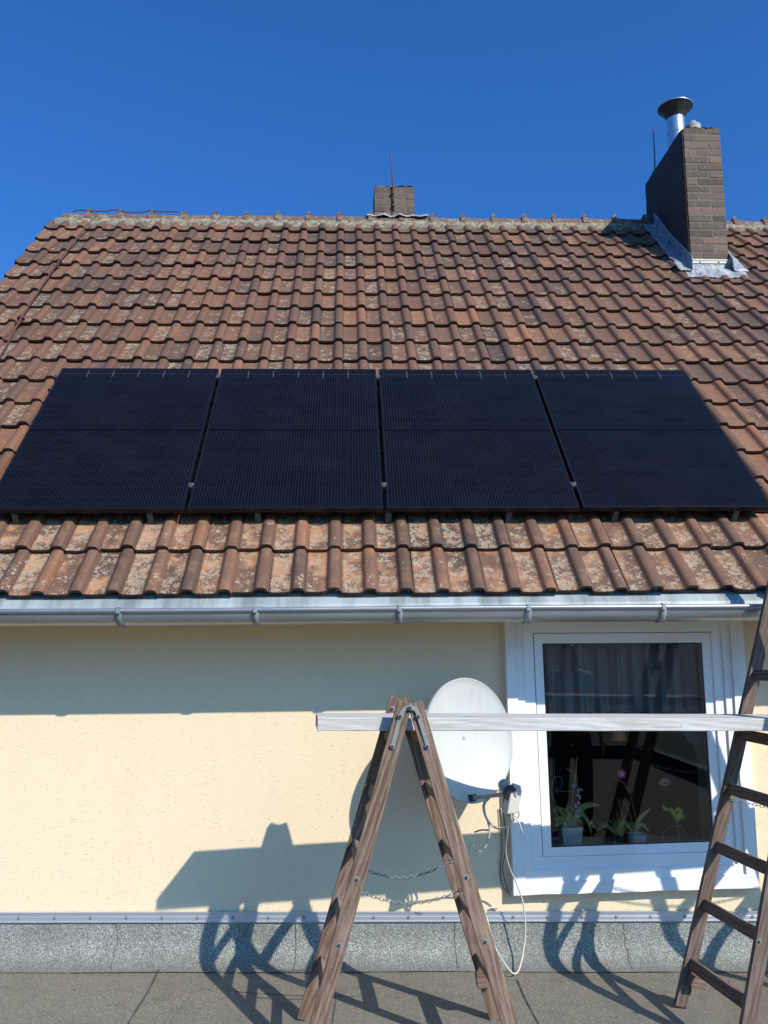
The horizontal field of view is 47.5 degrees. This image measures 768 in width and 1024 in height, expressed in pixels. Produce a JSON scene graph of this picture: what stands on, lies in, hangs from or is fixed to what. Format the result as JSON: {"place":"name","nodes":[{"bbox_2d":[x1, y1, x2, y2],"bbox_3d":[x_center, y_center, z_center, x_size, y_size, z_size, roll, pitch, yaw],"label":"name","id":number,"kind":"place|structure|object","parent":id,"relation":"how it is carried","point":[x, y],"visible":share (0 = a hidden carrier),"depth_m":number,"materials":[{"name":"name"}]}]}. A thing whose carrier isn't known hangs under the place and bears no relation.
{"place":"outdoors","nodes":[
{"label":"outdoors","id":0,"kind":"place"},
{"bbox_2d":[0,0,767,280],"label":"sky","id":1,"kind":"structure","parent":0,"point":[537,109],"materials":[{"name":"blue"}]},
{"label":"ground","id":2,"kind":"structure","parent":0,"visible":0},
{"bbox_2d":[0,97,767,926],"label":"house","id":3,"kind":"structure","parent":2,"relation":"on","point":[172,685],"depth_m":5.00,"materials":[{"name":"brown tile"}]},
{"bbox_2d":[11,513,23,523],"bbox_3d":[-2.146,-0.056,5.210,0.036,0.292,0.312,0,-8,-2],"label":"roof hook","id":4,"kind":"object","parent":3,"relation":"attached to","point":[17,518],"visible":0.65,"depth_m":5.07,"materials":[{"name":"grey metal"}]},
{"bbox_2d":[0,209,178,356],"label":"lightning conductor","id":5,"kind":"object","parent":3,"relation":"attached to","point":[20,318],"visible":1,"depth_m":8.15,"materials":[{"name":"metal"}]},
{"bbox_2d":[146,513,155,523],"bbox_3d":[-1.371,-0.058,5.240,0.036,0.292,0.312,0,-8,-2],"label":"roof hook","id":6,"kind":"object","parent":3,"relation":"attached to","point":[151,517],"visible":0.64,"depth_m":5.10,"materials":[{"name":"grey metal"}]},
{"bbox_2d":[254,512,261,522],"bbox_3d":[-0.746,-0.060,5.265,0.036,0.292,0.312,0,-8,-2],"label":"roof hook","id":7,"kind":"object","parent":3,"relation":"attached to","point":[258,517],"visible":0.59,"depth_m":5.11,"materials":[{"name":"grey metal"}]},
{"bbox_2d":[54,374,691,386],"bbox_3d":[-0.047,-0.959,6.386,4.664,0.080,0.080,0,-8,-2],"label":"mounting rail","id":8,"kind":"object","parent":3,"relation":"attached to","point":[377,377],"visible":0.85,"depth_m":6.36,"materials":[{"name":"grey metal"}]},
{"bbox_2d":[384,494,391,522],"bbox_3d":[0.020,-0.062,5.295,0.036,0.292,0.312,0,-8,-2],"label":"roof hook","id":9,"kind":"object","parent":3,"relation":"attached to","point":[388,516],"visible":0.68,"depth_m":5.16,"materials":[{"name":"grey metal"}]},
{"bbox_2d":[390,149,394,211],"bbox_3d":[0.093,-3.720,9.819,0.047,0.747,0.070,0,-8,-2],"label":"lightning rod","id":10,"kind":"object","parent":3,"relation":"attached to","point":[392,194],"visible":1,"depth_m":9.78,"materials":[{"name":"metal"}]},
{"bbox_2d":[426,678,521,813],"bbox_3d":[0.493,1.216,4.658,0.511,0.648,0.620,-3,-9,14],"label":"satellite dish","id":11,"kind":"object","parent":3,"relation":"attached to","point":[475,765],"visible":0.85,"depth_m":4.68,"materials":[{"name":"paint"}]},
{"bbox_2d":[482,797,513,829],"bbox_3d":[0.584,1.526,4.438,0.035,0.172,0.243,5,-10,-34],"label":"cable","id":12,"kind":"object","parent":11,"relation":"attached to","point":[508,825],"visible":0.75,"depth_m":4.46,"materials":[{"name":"grey plastic"}]},
{"bbox_2d":[472,822,489,852],"bbox_3d":[0.502,1.675,4.503,0.105,0.163,0.026,-7,-10,36],"label":"cable","id":13,"kind":"object","parent":12,"relation":"hanging from","point":[475,850],"visible":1,"depth_m":4.49,"materials":[{"name":"white plastic"}]},
{"bbox_2d":[484,798,514,827],"bbox_3d":[0.599,1.542,4.444,0.044,0.153,0.232,5,-10,-34],"label":"cable","id":14,"kind":"object","parent":11,"relation":"hanging from","point":[487,800],"visible":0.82,"depth_m":4.51,"materials":[{"name":"white plastic"}]},
{"bbox_2d":[513,817,522,833],"bbox_3d":[0.673,1.564,4.347,0.060,0.086,0.021,6,-10,-36],"label":"cable","id":15,"kind":"object","parent":14,"relation":"attached to","point":[519,825],"visible":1,"depth_m":4.34,"materials":[{"name":"white plastic"}]},
{"bbox_2d":[188,482,762,495],"bbox_3d":[-0.001,-0.139,5.296,4.664,0.080,0.080,0,-8,-2],"label":"mounting rail","id":16,"kind":"object","parent":3,"relation":"attached to","point":[384,485],"visible":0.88,"depth_m":5.28,"materials":[{"name":"grey metal"}]},
{"bbox_2d":[0,368,218,512],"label":"solar panel","id":17,"kind":"object","parent":16,"relation":"attached to","point":[111,440],"visible":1,"depth_m":5.57,"materials":[{"name":"black glass"}]},
{"bbox_2d":[187,369,382,512],"bbox_3d":[-0.599,-0.527,5.762,1.134,1.722,0.032,0,-53,-2],"label":"solar panel","id":18,"kind":"object","parent":16,"relation":"attached to","point":[291,440],"visible":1,"depth_m":5.61,"materials":[{"name":"black glass"}]},
{"bbox_2d":[379,369,579,511],"bbox_3d":[0.556,-0.531,5.808,1.134,1.722,0.032,0,-53,-2],"label":"solar panel","id":19,"kind":"object","parent":16,"relation":"attached to","point":[469,440],"visible":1,"depth_m":5.66,"materials":[{"name":"black glass"}]},
{"bbox_2d":[533,369,767,510],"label":"solar panel","id":20,"kind":"object","parent":16,"relation":"attached to","point":[642,440],"visible":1,"depth_m":5.71,"materials":[{"name":"black glass"}]},
{"bbox_2d":[499,808,509,893],"bbox_3d":[0.675,1.900,4.893,0.055,0.466,0.005,0,-8,-2],"label":"cable","id":21,"kind":"object","parent":3,"relation":"attached to","point":[501,853],"visible":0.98,"depth_m":4.89,"materials":[{"name":"grey plastic"}]},
{"bbox_2d":[501,808,508,892],"bbox_3d":[0.678,1.902,4.893,0.048,0.469,0.005,0,-8,-2],"label":"cable","id":22,"kind":"object","parent":3,"relation":"attached to","point":[503,851],"visible":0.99,"depth_m":4.89,"materials":[{"name":"grey plastic"}]},
{"bbox_2d":[485,816,525,974],"bbox_3d":[0.670,1.990,4.584,0.214,0.870,0.597,0,-8,-2],"label":"cable","id":23,"kind":"object","parent":3,"relation":"attached to","point":[522,903],"visible":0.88,"depth_m":4.69,"materials":[{"name":"white plastic"}]},
{"bbox_2d":[502,808,509,894],"bbox_3d":[0.682,1.903,4.893,0.042,0.472,0.005,0,-8,-2],"label":"cable","id":24,"kind":"object","parent":3,"relation":"attached to","point":[504,854],"visible":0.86,"depth_m":4.89,"materials":[{"name":"grey plastic"}]},
{"bbox_2d":[503,512,511,522],"bbox_3d":[0.734,-0.065,5.324,0.036,0.292,0.312,0,-8,-2],"label":"roof hook","id":25,"kind":"object","parent":3,"relation":"attached to","point":[507,517],"visible":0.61,"depth_m":5.18,"materials":[{"name":"grey metal"}]},
{"bbox_2d":[551,756,600,844],"bbox_3d":[1.129,1.700,5.125,0.292,0.511,0.123,0,-8,-2],"label":"orchid","id":26,"kind":"object","parent":3,"relation":"on","point":[570,831],"visible":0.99,"depth_m":5.11,"materials":[{"name":"green plant"}]},
{"bbox_2d":[608,511,618,521],"bbox_3d":[1.374,-0.067,5.349,0.036,0.292,0.312,0,-8,-2],"label":"roof hook","id":27,"kind":"object","parent":3,"relation":"attached to","point":[613,515],"visible":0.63,"depth_m":5.21,"materials":[{"name":"grey metal"}]},
{"bbox_2d":[609,713,626,740],"bbox_3d":[1.361,1.080,5.228,0.092,0.534,0.300,0,-8,-2],"label":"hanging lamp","id":28,"kind":"object","parent":3,"relation":"hanging from","point":[618,735],"visible":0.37,"depth_m":5.05,"materials":[{"name":"beige metal"}]},
{"bbox_2d":[599,811,640,842],"bbox_3d":[1.387,1.861,5.139,0.262,0.190,0.094,0,-8,-2],"label":"spider plant","id":29,"kind":"object","parent":3,"relation":"on","point":[618,836],"visible":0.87,"depth_m":5.13,"materials":[{"name":"green plant"}]},
{"bbox_2d":[613,769,635,816],"bbox_3d":[1.451,1.765,5.210,0.150,0.451,0.040,0,-8,-2],"label":"flower stem","id":30,"kind":"object","parent":3,"relation":"on","point":[621,773],"visible":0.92,"depth_m":5.23,"materials":[{"name":"purple plant"}]},
{"bbox_2d":[544,644,704,755],"bbox_3d":[1.482,1.107,5.185,1.138,0.800,0.084,0,-8,-2],"label":"curtain","id":31,"kind":"object","parent":3,"relation":"hanging from","point":[618,678],"visible":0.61,"depth_m":5.20,"materials":[{"name":"grey fabric"}]},
{"bbox_2d":[503,621,759,895],"bbox_3d":[1.398,1.322,5.000,1.397,1.618,0.096,0,-8,-2],"label":"window","id":32,"kind":"structure","parent":3,"relation":"in","point":[539,866],"depth_m":4.94,"materials":[{"name":"white paint"}]},
{"bbox_2d":[618,799,651,842],"bbox_3d":[1.468,1.815,5.092,0.156,0.268,0.120,-6,-10,35],"label":"orchid","id":33,"kind":"object","parent":3,"relation":"on","point":[634,835],"visible":0.94,"depth_m":5.09,"materials":[{"name":"green plant"}]},
{"bbox_2d":[652,125,655,172],"bbox_3d":[2.989,-3.916,9.683,0.038,0.801,0.070,0,-8,-2],"label":"lightning rod","id":34,"kind":"object","parent":3,"relation":"attached to","point":[654,150],"visible":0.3,"depth_m":9.67,"materials":[{"name":"metal"}]},
{"bbox_2d":[659,778,670,839],"bbox_3d":[1.662,1.766,5.137,0.073,0.385,0.006,0,-8,-2],"label":"flower stem","id":35,"kind":"object","parent":3,"relation":"attached to","point":[662,781],"visible":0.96,"depth_m":5.16,"materials":[{"name":"pink plant"}]},
{"bbox_2d":[659,805,685,840],"bbox_3d":[1.692,1.842,5.127,0.163,0.234,0.006,0,-8,-2],"label":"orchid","id":36,"kind":"object","parent":3,"relation":"attached to","point":[678,816],"visible":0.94,"depth_m":5.14,"materials":[{"name":"green plant"}]},
{"bbox_2d":[727,511,739,521],"bbox_3d":[2.101,-0.069,5.378,0.036,0.292,0.312,0,-8,-2],"label":"roof hook","id":37,"kind":"object","parent":3,"relation":"attached to","point":[732,516],"visible":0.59,"depth_m":5.24,"materials":[{"name":"grey metal"}]},
{"bbox_2d":[0,971,767,1023],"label":"flat roof","id":38,"kind":"structure","parent":2,"relation":"on","point":[447,997],"depth_m":4.29,"materials":[{"name":"concrete"}]},
{"bbox_2d":[71,972,120,972],"bbox_3d":[-1.286,2.415,4.577,0.700,0.016,0.008,0,-8,-3],"label":"felt seam","id":39,"kind":"object","parent":38,"relation":"on","point":[95,972],"visible":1,"depth_m":4.57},
{"bbox_2d":[127,970,158,1023],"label":"felt seam","id":40,"kind":"object","parent":38,"relation":"on","point":[144,996],"visible":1,"depth_m":4.25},
{"bbox_2d":[234,991,357,996],"bbox_3d":[-0.439,2.389,4.317,0.625,0.015,0.024,-1,-8,4],"label":"felt seam","id":41,"kind":"object","parent":38,"relation":"on","point":[291,995],"visible":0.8,"depth_m":4.32,"materials":[{"name":"grey"}]},
{"bbox_2d":[253,971,370,972],"bbox_3d":[-0.419,2.431,4.609,0.700,0.017,0.009,0,-8,-3],"label":"felt seam","id":42,"kind":"object","parent":38,"relation":"on","point":[297,972],"visible":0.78,"depth_m":4.60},
{"bbox_2d":[332,990,335,1023],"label":"felt seam","id":43,"kind":"object","parent":38,"relation":"on","point":[334,1007],"visible":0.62,"depth_m":4.17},
{"bbox_2d":[0,922,767,972],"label":"upstand","id":44,"kind":"object","parent":38,"relation":"on","point":[194,947],"visible":0.89,"depth_m":4.75,"materials":[{"name":"concrete"}]},
{"bbox_2d":[110,924,117,965],"bbox_3d":[-1.449,2.325,4.680,0.015,0.193,0.125,0,-8,-2],"label":"felt seam","id":45,"kind":"object","parent":44,"relation":"on","point":[117,942],"visible":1,"depth_m":4.73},
{"bbox_2d":[46,971,730,1021],"bbox_3d":[0.139,2.396,4.331,3.570,0.084,0.630,0,-8,-2],"label":"grit","id":46,"kind":"object","parent":38,"relation":"on","point":[352,1008],"visible":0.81,"depth_m":4.29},
{"bbox_2d":[297,696,517,1023],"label":"step ladder","id":47,"kind":"object","parent":38,"relation":"on","point":[317,1000],"visible":1,"depth_m":3.82,"materials":[{"name":"brown wood"}]},
{"bbox_2d":[517,979,538,1023],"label":"felt seam","id":48,"kind":"object","parent":38,"relation":"on","point":[527,1001],"visible":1,"depth_m":4.27,"materials":[{"name":"grey"}]},
{"bbox_2d":[674,581,767,1023],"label":"step ladder","id":49,"kind":"object","parent":38,"relation":"on","point":[695,973],"visible":0.97,"depth_m":4.25,"materials":[{"name":"brown wood"}]},
{"bbox_2d":[315,713,767,730],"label":"plank","id":50,"kind":"object","parent":49,"relation":"on","point":[523,722],"visible":0.97,"depth_m":4.03,"materials":[{"name":"grey wood"}]}
]}

